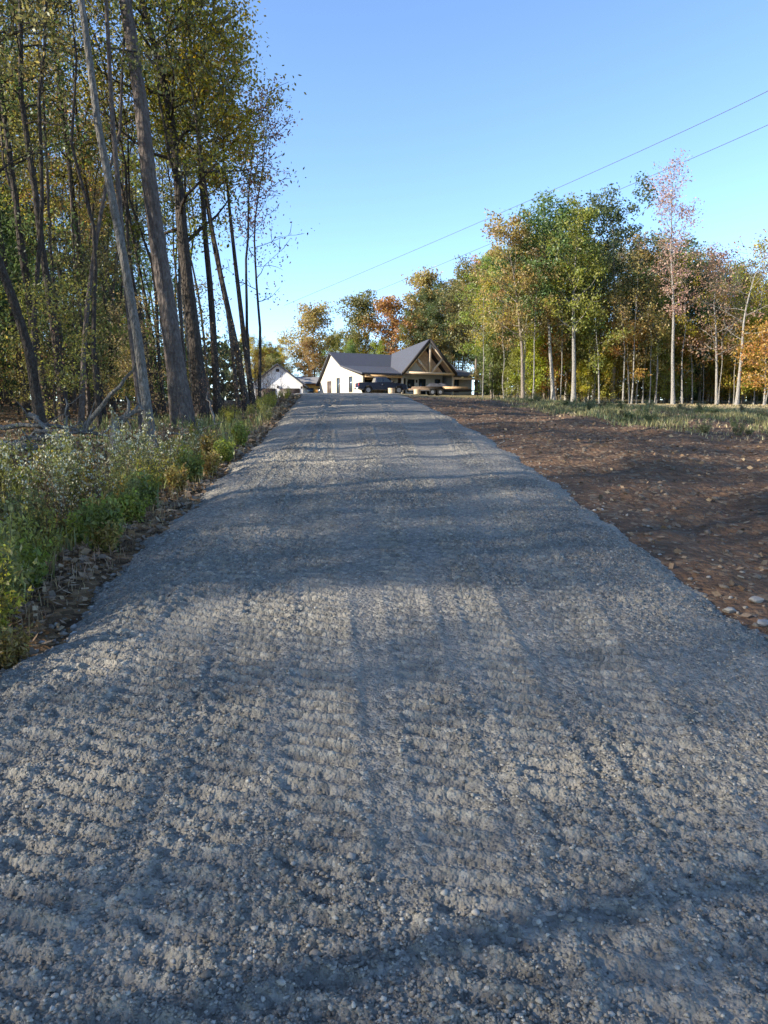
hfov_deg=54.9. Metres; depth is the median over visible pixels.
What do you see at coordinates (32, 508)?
leafy weed
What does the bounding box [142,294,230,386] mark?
sapling
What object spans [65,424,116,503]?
dry weed
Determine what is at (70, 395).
slender tree
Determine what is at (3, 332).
sapling
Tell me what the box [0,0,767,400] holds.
sky
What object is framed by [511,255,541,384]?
slender tree
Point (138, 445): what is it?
flowering weed
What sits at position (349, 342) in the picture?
thin tree
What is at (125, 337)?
understory tree
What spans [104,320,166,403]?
sapling
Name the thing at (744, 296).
broadleaf tree
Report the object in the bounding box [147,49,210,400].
slender tree
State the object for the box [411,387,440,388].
lumber stack
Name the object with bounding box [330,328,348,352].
broadleaf tree
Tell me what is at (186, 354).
sapling
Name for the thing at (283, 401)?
fallen leaves
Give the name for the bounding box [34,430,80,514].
flowering weed
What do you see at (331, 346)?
broadleaf tree
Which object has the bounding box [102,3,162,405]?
slender tree
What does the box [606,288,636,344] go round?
slender tree
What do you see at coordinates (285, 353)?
broadleaf tree
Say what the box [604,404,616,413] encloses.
leafy weed
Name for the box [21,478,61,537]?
leafy weed
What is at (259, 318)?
hardwood tree
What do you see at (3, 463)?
leafy weed
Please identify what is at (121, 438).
dry weed
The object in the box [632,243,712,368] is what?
broadleaf tree
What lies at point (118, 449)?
flowering weed
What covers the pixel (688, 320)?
slender tree
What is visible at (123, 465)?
leafy weed
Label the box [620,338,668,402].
understory tree
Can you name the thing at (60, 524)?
weed
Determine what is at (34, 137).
slender tree
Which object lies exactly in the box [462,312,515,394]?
understory tree
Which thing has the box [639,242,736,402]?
broadleaf tree
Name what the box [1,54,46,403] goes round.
slender tree
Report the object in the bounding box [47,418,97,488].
flowering weed
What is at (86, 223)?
slender tree
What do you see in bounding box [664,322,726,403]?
young tree
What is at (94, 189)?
slender tree
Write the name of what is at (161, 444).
flowering weed
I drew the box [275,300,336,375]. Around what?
hardwood tree
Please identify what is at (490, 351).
understory tree
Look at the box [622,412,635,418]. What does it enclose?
weed
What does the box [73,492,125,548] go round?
weed
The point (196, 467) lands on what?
weed
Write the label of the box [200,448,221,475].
weed
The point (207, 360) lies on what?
bare sapling
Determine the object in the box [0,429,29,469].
dry weed
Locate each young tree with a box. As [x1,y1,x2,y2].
[576,299,634,402]
[601,285,655,403]
[601,314,655,403]
[630,305,689,403]
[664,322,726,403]
[730,317,767,404]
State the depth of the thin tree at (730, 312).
71.87 m
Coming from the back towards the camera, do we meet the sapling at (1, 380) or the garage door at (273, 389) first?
the garage door at (273, 389)
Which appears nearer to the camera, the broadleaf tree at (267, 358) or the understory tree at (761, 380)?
the understory tree at (761, 380)
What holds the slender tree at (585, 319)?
on the ground at (743, 545)
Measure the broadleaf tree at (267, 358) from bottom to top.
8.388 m
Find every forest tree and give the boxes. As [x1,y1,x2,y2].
[0,0,90,442]
[0,4,78,245]
[0,5,120,407]
[5,111,71,393]
[38,166,84,387]
[54,165,123,393]
[62,117,149,398]
[90,107,197,367]
[96,149,160,330]
[113,204,198,304]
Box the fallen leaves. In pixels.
[0,394,767,674]
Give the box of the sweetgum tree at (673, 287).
[634,148,704,404]
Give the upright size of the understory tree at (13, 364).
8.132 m
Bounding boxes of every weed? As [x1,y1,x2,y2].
[0,422,25,500]
[0,423,28,480]
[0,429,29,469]
[0,430,50,530]
[0,444,14,489]
[0,467,32,535]
[0,485,50,540]
[0,496,26,514]
[0,496,35,583]
[0,500,39,626]
[0,516,15,598]
[0,544,33,633]
[0,618,32,668]
[1,526,32,549]
[6,440,47,511]
[9,467,39,491]
[10,538,51,590]
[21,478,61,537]
[22,453,56,515]
[22,507,67,560]
[25,419,74,523]
[25,434,56,490]
[26,434,67,485]
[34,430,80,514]
[38,512,69,540]
[39,422,75,467]
[42,432,94,524]
[44,468,82,522]
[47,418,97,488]
[49,425,94,501]
[51,449,75,487]
[54,429,88,486]
[54,476,76,529]
[62,508,90,545]
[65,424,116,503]
[68,482,86,501]
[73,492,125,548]
[74,450,102,497]
[78,450,105,479]
[78,465,103,495]
[80,452,122,498]
[81,490,109,511]
[83,499,123,551]
[83,515,124,552]
[86,471,124,501]
[87,428,115,480]
[90,432,120,483]
[92,477,125,502]
[92,494,119,509]
[94,490,116,500]
[95,442,118,486]
[95,468,116,492]
[97,449,131,487]
[99,409,137,467]
[99,425,140,478]
[106,404,158,473]
[111,472,141,495]
[112,461,136,497]
[112,467,142,499]
[114,429,162,476]
[116,487,151,524]
[120,423,149,474]
[120,471,149,493]
[123,426,159,468]
[127,449,156,479]
[127,469,162,505]
[133,415,185,484]
[134,449,164,490]
[135,423,167,475]
[145,434,179,487]
[150,411,185,464]
[160,432,179,465]
[160,454,177,472]
[162,435,189,466]
[163,462,189,493]
[176,449,205,482]
[178,418,204,458]
[188,422,199,437]
[188,442,206,458]
[197,429,219,458]
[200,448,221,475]
[211,436,237,463]
[223,409,233,426]
[230,421,250,446]
[258,396,268,415]
[260,402,273,421]
[268,395,276,406]
[283,386,289,398]
[532,392,540,400]
[586,399,594,410]
[596,399,608,406]
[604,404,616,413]
[615,399,625,407]
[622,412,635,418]
[641,406,659,421]
[664,407,679,416]
[684,403,692,410]
[693,405,706,413]
[695,417,712,434]
[696,402,705,409]
[698,424,711,432]
[708,404,719,413]
[731,422,745,435]
[745,429,753,433]
[754,405,767,416]
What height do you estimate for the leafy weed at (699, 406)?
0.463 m
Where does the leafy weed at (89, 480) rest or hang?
on the ground at (743, 545)
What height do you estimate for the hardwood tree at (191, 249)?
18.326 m
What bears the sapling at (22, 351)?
on the ground at (743, 545)
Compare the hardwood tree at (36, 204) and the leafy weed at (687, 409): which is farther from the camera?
the leafy weed at (687, 409)
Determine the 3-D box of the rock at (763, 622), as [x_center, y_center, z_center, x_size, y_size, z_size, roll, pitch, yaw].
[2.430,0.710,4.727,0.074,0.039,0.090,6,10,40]
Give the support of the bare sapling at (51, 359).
on the ground at (743, 545)
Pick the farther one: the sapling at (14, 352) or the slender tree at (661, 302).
the slender tree at (661, 302)
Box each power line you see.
[286,91,767,304]
[343,125,766,304]
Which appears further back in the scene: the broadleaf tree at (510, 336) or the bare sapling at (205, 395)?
the broadleaf tree at (510, 336)
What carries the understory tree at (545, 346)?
on the ground at (743, 545)
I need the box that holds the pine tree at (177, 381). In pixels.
[94,0,195,424]
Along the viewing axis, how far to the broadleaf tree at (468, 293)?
123.60 m
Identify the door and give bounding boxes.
[257,388,275,399]
[280,388,299,395]
[327,381,330,392]
[398,378,405,393]
[407,379,413,388]
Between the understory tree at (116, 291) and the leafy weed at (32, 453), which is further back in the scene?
the understory tree at (116, 291)
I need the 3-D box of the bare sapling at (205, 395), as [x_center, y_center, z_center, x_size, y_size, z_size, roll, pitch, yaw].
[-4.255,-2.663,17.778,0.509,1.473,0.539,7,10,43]
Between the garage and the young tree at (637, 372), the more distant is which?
the garage
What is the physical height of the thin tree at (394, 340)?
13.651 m
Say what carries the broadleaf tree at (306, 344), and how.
on the ground at (743, 545)
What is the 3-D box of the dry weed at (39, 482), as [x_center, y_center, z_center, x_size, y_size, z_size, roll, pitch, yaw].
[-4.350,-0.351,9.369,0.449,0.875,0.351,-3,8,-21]
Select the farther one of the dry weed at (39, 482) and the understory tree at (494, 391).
the understory tree at (494, 391)
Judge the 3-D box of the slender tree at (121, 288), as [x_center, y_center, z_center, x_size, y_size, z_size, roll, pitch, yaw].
[-9.906,-11.729,29.596,3.974,15.102,3.107,4,8,4]
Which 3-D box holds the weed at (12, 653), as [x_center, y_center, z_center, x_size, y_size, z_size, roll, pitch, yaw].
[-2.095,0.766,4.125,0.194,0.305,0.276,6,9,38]
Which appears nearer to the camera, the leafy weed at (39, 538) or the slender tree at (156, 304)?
the leafy weed at (39, 538)
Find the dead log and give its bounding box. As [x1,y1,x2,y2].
[81,342,147,434]
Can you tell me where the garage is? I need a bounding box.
[253,363,309,399]
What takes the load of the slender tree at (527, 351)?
on the ground at (743, 545)
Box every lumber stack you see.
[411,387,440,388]
[441,387,468,388]
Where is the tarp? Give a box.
[426,383,448,386]
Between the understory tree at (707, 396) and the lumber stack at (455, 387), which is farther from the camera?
the lumber stack at (455, 387)
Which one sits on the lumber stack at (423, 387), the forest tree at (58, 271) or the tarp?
the tarp
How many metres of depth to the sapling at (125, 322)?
34.91 m
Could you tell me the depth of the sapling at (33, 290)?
14.67 m
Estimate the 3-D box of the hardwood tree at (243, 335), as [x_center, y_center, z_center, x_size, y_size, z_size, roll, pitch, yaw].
[-4.867,-9.250,24.157,3.403,12.119,3.222,-4,8,-30]
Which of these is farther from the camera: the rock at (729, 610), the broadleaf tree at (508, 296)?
the broadleaf tree at (508, 296)
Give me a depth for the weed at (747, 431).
15.74 m
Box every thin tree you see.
[341,339,354,352]
[351,335,366,353]
[360,328,371,353]
[384,326,403,352]
[396,308,419,348]
[421,298,449,350]
[467,277,495,397]
[554,229,604,398]
[556,230,573,399]
[640,265,693,402]
[697,278,730,394]
[716,266,750,401]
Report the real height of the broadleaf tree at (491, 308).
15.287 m
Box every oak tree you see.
[46,0,305,418]
[116,0,269,417]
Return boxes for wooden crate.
[388,388,394,392]
[413,389,420,393]
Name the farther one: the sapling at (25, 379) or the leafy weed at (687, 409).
the leafy weed at (687, 409)
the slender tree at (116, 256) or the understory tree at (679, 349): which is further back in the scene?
the understory tree at (679, 349)
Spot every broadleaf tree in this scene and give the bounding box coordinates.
[0,82,36,273]
[2,155,72,299]
[8,187,78,347]
[57,252,124,344]
[60,217,153,388]
[66,172,173,400]
[229,325,268,389]
[242,334,269,379]
[251,350,268,378]
[262,341,294,372]
[262,354,288,374]
[266,353,282,368]
[275,335,300,376]
[295,336,317,376]
[296,338,326,376]
[300,353,322,376]
[320,334,346,356]
[322,330,343,362]
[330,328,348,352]
[346,344,357,352]
[370,338,386,353]
[398,291,427,350]
[401,295,448,343]
[405,284,461,362]
[407,280,461,357]
[418,287,462,364]
[431,276,472,362]
[446,292,474,369]
[447,254,516,397]
[447,283,478,368]
[453,254,492,367]
[454,242,504,394]
[455,210,571,396]
[462,257,520,397]
[488,254,535,397]
[489,233,557,398]
[498,251,567,397]
[518,242,570,397]
[537,222,617,399]
[539,216,610,399]
[545,226,617,371]
[563,241,632,399]
[600,246,634,397]
[601,242,648,397]
[603,231,695,402]
[610,245,658,398]
[622,261,662,389]
[625,231,719,399]
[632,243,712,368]
[637,267,702,402]
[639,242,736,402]
[671,270,714,401]
[675,259,726,401]
[689,256,767,402]
[693,242,728,400]
[703,253,741,368]
[706,277,766,344]
[726,266,766,401]
[752,287,767,402]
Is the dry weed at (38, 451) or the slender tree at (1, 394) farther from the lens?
the slender tree at (1, 394)
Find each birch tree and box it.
[46,0,229,439]
[78,0,157,455]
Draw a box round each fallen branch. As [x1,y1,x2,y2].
[0,401,112,436]
[11,427,83,455]
[27,412,80,449]
[27,420,101,446]
[61,394,81,447]
[108,395,143,461]
[164,416,229,436]
[206,392,217,425]
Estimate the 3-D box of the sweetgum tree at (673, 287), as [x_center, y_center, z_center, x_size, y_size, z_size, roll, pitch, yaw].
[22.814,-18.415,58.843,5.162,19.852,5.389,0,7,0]
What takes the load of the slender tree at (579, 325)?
on the ground at (743, 545)
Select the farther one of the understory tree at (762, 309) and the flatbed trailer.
the flatbed trailer
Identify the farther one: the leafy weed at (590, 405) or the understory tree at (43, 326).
the understory tree at (43, 326)
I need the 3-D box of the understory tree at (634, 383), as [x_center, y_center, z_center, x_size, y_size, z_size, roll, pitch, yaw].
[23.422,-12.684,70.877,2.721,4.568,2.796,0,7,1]
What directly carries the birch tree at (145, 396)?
on the ground at (743, 545)
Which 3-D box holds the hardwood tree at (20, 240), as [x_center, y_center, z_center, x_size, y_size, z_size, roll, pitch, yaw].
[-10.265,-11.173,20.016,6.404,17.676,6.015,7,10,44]
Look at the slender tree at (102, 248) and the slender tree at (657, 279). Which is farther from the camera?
the slender tree at (657, 279)
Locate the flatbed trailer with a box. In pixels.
[407,388,481,395]
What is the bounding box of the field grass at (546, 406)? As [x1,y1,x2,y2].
[476,396,767,434]
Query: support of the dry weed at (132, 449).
on the ground at (743, 545)
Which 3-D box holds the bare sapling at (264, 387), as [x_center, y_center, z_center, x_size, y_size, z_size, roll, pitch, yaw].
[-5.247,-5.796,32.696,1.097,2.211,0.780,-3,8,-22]
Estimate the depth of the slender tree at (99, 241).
42.33 m
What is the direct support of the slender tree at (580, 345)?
on the ground at (743, 545)
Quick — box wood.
[3,328,767,400]
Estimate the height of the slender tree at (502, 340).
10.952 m
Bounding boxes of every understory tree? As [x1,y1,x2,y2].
[0,188,51,385]
[0,189,77,406]
[0,231,85,404]
[0,281,56,415]
[3,317,47,402]
[65,279,126,397]
[96,312,129,389]
[116,315,128,401]
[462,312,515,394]
[474,313,514,399]
[481,360,508,395]
[499,347,531,397]
[506,322,567,397]
[513,351,540,397]
[525,313,578,400]
[529,357,549,396]
[537,345,563,397]
[555,336,591,400]
[556,330,607,401]
[568,345,601,397]
[568,359,593,400]
[583,343,616,401]
[586,328,634,402]
[597,318,645,401]
[600,336,638,402]
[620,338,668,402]
[624,357,644,397]
[641,346,669,401]
[643,324,687,402]
[644,334,684,403]
[644,352,680,396]
[665,354,701,399]
[686,302,739,402]
[700,360,726,402]
[705,344,735,402]
[707,349,759,402]
[708,303,767,399]
[714,316,767,404]
[720,305,767,403]
[752,352,767,392]
[755,355,767,395]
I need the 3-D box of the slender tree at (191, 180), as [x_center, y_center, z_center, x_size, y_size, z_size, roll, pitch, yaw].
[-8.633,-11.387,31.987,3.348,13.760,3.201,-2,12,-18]
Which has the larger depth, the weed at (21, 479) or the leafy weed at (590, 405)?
the leafy weed at (590, 405)
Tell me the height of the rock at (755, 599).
0.047 m
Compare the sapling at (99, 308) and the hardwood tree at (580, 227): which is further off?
the hardwood tree at (580, 227)
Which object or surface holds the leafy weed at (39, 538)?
on the ground at (743, 545)
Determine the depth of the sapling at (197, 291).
33.81 m
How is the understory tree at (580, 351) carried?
on the ground at (743, 545)
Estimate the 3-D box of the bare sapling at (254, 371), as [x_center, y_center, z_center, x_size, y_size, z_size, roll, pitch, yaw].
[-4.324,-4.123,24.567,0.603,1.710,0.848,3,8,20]
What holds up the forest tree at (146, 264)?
on the ground at (743, 545)
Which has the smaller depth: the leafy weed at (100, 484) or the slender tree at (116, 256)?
the leafy weed at (100, 484)
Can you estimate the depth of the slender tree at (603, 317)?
63.80 m
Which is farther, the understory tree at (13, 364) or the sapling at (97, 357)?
the understory tree at (13, 364)
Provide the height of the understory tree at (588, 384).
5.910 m
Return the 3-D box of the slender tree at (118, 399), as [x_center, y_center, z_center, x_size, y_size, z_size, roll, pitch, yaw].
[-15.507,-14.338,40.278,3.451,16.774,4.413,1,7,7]
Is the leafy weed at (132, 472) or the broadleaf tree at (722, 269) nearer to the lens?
the leafy weed at (132, 472)
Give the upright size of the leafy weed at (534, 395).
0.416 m
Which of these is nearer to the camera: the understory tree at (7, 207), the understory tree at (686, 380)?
the understory tree at (7, 207)
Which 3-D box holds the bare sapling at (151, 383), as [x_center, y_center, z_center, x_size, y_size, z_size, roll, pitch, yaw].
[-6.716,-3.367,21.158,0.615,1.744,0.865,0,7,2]
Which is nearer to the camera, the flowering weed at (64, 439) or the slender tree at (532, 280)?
the flowering weed at (64, 439)
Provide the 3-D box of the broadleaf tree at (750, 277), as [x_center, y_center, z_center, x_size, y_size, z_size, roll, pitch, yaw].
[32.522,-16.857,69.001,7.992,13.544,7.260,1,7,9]
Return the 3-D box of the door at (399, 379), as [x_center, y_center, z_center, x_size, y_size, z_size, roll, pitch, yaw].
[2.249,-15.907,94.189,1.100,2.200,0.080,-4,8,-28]
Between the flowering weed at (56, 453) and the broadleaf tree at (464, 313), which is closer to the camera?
the flowering weed at (56, 453)
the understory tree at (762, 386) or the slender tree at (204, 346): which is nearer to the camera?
the slender tree at (204, 346)
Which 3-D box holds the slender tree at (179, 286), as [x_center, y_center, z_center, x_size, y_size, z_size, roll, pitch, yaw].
[-6.382,-11.503,24.983,3.136,16.420,3.030,9,11,44]
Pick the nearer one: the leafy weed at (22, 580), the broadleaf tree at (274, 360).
the leafy weed at (22, 580)
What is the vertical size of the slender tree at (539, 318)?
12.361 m
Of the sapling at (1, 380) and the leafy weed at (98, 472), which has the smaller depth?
the leafy weed at (98, 472)
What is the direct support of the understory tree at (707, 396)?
on the ground at (743, 545)
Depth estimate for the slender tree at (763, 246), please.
64.00 m
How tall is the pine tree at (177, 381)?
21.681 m
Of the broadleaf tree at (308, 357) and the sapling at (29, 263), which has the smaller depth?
the sapling at (29, 263)
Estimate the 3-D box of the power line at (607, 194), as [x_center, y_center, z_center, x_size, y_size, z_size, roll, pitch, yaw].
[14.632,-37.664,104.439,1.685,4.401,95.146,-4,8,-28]
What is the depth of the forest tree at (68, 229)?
56.40 m
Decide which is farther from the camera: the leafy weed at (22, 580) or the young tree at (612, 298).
the young tree at (612, 298)
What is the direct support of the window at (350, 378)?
in the house
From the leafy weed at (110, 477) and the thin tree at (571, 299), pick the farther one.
the thin tree at (571, 299)
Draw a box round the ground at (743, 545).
[0,394,767,669]
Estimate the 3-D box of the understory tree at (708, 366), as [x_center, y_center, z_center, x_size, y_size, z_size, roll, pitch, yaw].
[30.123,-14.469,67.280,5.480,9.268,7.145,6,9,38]
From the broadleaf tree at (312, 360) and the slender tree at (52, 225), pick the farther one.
the broadleaf tree at (312, 360)
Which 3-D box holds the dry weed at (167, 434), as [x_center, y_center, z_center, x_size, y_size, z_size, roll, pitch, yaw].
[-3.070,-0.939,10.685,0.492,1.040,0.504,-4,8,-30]
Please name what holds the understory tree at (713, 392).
on the ground at (743, 545)
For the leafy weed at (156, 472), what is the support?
on the ground at (743, 545)
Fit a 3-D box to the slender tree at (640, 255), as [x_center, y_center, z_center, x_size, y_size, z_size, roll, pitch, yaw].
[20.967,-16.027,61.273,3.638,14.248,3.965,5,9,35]
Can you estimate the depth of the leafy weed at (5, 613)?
4.46 m
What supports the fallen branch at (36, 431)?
on the ground at (743, 545)
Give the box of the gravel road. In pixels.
[0,393,767,1023]
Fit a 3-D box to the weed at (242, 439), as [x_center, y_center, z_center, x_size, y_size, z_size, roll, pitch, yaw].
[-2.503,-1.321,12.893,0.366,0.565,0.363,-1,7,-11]
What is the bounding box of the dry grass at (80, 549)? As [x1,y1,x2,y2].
[0,405,285,668]
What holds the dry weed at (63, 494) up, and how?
on the ground at (743, 545)
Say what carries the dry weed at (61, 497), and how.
on the ground at (743, 545)
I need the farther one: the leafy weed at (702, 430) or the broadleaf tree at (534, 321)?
the broadleaf tree at (534, 321)
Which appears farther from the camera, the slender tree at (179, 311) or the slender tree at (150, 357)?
the slender tree at (150, 357)
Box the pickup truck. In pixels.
[354,377,407,392]
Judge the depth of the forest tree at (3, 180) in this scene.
28.92 m
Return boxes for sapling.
[0,199,116,401]
[0,272,109,432]
[0,288,52,414]
[0,292,75,392]
[0,319,16,406]
[0,319,22,357]
[0,339,14,386]
[1,339,67,417]
[11,274,105,399]
[19,222,159,419]
[22,222,127,394]
[25,311,92,431]
[46,275,149,404]
[66,300,129,384]
[66,316,122,387]
[96,285,191,410]
[97,323,162,406]
[100,342,155,409]
[101,296,162,389]
[102,248,205,391]
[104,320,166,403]
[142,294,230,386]
[148,365,156,402]
[151,275,231,375]
[151,314,209,383]
[152,362,167,418]
[186,355,212,392]
[193,373,214,420]
[202,338,222,398]
[209,332,236,411]
[217,317,266,422]
[231,360,251,418]
[247,364,259,402]
[252,356,263,401]
[256,357,274,392]
[265,355,279,395]
[277,362,285,392]
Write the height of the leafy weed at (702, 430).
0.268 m
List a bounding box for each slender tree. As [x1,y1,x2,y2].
[0,0,35,284]
[0,0,79,387]
[0,0,91,396]
[0,2,69,405]
[0,39,52,182]
[1,0,117,411]
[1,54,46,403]
[4,0,155,425]
[10,98,61,238]
[11,39,72,401]
[12,0,121,370]
[17,84,94,406]
[21,90,82,402]
[25,118,107,394]
[29,0,105,415]
[30,104,75,296]
[36,0,162,418]
[47,0,178,417]
[49,80,128,402]
[50,43,119,413]
[54,121,103,260]
[55,68,137,386]
[62,0,160,409]
[64,90,124,401]
[64,95,122,369]
[64,134,106,402]
[67,185,110,261]
[68,78,158,396]
[74,156,133,401]
[74,165,115,372]
[76,76,160,402]
[77,0,190,426]
[78,104,130,249]
[81,186,118,269]
[86,27,177,403]
[89,196,119,306]
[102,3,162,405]
[102,168,142,275]
[135,74,174,241]
[139,63,192,372]
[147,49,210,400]
[149,2,228,347]
[151,9,221,257]
[155,26,197,304]
[155,88,213,392]
[156,46,218,243]
[463,277,500,397]
[488,278,520,397]
[501,230,551,397]
[505,279,528,397]
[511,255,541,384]
[511,264,546,379]
[513,288,534,395]
[515,307,533,385]
[518,245,556,398]
[519,268,556,392]
[542,281,579,398]
[543,270,571,399]
[567,266,603,401]
[569,294,595,398]
[575,254,606,402]
[578,246,611,402]
[587,258,617,400]
[590,281,616,389]
[591,238,622,402]
[606,232,666,403]
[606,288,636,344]
[611,230,660,403]
[618,232,660,402]
[626,261,671,401]
[631,230,680,402]
[637,298,670,401]
[649,236,694,402]
[669,251,720,403]
[681,300,717,403]
[710,279,742,401]
[713,258,756,403]
[723,281,755,394]
[724,300,750,403]
[738,276,767,403]
[739,234,767,404]
[750,264,767,401]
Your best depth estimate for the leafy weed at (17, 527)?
5.62 m
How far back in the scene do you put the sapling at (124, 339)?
19.44 m
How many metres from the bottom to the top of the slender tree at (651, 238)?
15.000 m
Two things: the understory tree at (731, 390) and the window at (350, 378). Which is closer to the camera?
the understory tree at (731, 390)
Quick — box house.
[316,339,484,394]
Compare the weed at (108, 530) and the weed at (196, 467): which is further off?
the weed at (196, 467)
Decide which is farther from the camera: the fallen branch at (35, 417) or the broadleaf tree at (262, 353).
the broadleaf tree at (262, 353)
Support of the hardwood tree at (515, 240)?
on the ground at (743, 545)
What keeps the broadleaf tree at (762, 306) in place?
on the ground at (743, 545)
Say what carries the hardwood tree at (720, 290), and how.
on the ground at (743, 545)
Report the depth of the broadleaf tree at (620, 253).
91.40 m
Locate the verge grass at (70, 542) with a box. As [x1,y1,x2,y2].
[0,405,271,633]
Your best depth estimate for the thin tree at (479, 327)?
85.87 m
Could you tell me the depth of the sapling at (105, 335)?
30.78 m
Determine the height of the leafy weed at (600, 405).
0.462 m
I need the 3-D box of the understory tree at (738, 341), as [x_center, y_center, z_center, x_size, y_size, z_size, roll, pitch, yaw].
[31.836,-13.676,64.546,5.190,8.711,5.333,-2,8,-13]
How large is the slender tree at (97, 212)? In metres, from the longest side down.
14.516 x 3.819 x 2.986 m
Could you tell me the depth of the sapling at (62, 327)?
26.70 m
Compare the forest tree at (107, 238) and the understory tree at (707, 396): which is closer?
the forest tree at (107, 238)
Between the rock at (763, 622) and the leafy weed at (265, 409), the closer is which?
the rock at (763, 622)
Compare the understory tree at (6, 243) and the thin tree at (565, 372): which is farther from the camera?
the thin tree at (565, 372)
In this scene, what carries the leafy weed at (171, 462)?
on the ground at (743, 545)
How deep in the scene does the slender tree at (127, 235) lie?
21.84 m
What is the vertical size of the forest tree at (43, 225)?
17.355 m
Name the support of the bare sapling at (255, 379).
on the ground at (743, 545)
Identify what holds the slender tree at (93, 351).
on the ground at (743, 545)
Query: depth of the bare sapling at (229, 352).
17.83 m
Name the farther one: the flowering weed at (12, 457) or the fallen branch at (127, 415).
the fallen branch at (127, 415)
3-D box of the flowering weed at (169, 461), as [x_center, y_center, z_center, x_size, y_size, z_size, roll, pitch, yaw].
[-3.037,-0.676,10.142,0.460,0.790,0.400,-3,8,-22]
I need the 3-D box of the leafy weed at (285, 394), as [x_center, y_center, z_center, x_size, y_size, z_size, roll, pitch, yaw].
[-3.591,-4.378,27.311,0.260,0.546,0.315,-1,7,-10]
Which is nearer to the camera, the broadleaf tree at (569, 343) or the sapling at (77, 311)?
the sapling at (77, 311)
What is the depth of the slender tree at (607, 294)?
66.33 m
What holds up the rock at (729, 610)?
on the ground at (743, 545)
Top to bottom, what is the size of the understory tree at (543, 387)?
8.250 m
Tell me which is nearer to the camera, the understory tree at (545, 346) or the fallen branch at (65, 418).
the fallen branch at (65, 418)
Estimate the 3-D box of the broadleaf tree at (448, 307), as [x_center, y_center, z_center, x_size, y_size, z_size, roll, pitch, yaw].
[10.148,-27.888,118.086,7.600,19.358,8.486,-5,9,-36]
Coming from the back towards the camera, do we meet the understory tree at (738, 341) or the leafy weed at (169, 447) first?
the understory tree at (738, 341)
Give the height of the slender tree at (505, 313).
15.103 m
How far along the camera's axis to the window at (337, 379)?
94.97 m
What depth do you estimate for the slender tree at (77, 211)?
24.91 m
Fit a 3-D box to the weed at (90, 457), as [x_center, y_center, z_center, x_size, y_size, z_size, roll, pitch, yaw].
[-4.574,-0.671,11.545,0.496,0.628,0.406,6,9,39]
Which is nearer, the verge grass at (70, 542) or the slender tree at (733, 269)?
the verge grass at (70, 542)
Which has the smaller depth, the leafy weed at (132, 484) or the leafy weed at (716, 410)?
the leafy weed at (132, 484)
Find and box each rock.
[722,607,735,613]
[749,596,763,602]
[757,619,767,626]
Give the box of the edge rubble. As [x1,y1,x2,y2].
[6,408,759,670]
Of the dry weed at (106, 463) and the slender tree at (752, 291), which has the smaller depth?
the dry weed at (106, 463)
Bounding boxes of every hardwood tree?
[0,0,84,421]
[0,0,122,422]
[0,0,128,421]
[0,0,170,415]
[78,0,306,411]
[92,0,274,397]
[138,0,277,413]
[179,27,287,408]
[212,75,314,401]
[216,76,302,365]
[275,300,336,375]
[328,289,383,353]
[357,295,421,354]
[395,265,456,349]
[438,253,506,394]
[457,208,573,398]
[499,187,610,399]
[536,192,612,401]
[560,171,698,403]
[670,246,762,404]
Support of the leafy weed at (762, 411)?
on the ground at (743, 545)
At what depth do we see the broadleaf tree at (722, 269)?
91.29 m
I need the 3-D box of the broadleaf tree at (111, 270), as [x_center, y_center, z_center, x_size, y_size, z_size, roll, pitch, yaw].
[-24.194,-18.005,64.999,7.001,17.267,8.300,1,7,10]
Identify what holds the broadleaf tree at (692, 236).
on the ground at (743, 545)
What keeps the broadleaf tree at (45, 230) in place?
on the ground at (743, 545)
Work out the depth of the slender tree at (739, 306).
61.91 m
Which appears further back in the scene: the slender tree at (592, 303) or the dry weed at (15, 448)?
the slender tree at (592, 303)
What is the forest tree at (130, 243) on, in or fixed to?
on the ground at (743, 545)
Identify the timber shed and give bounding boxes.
[296,377,319,392]
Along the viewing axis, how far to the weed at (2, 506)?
8.92 m
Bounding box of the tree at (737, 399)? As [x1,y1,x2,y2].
[698,229,767,404]
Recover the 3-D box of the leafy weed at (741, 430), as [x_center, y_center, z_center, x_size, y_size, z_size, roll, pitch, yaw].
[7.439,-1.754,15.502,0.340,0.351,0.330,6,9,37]
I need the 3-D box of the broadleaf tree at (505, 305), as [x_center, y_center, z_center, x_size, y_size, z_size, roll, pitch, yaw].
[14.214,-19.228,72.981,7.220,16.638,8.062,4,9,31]
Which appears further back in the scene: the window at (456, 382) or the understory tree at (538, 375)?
the window at (456, 382)
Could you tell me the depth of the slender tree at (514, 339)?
65.21 m
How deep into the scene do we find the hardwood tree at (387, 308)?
118.17 m
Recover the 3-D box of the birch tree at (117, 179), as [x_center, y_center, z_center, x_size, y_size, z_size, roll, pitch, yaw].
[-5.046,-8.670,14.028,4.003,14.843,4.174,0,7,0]
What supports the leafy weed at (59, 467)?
on the ground at (743, 545)
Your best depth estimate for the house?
94.62 m
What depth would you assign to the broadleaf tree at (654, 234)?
69.06 m
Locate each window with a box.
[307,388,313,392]
[336,378,339,392]
[349,376,351,391]
[419,379,425,393]
[454,379,458,392]
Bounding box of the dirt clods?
[407,395,767,623]
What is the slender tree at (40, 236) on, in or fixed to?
on the ground at (743, 545)

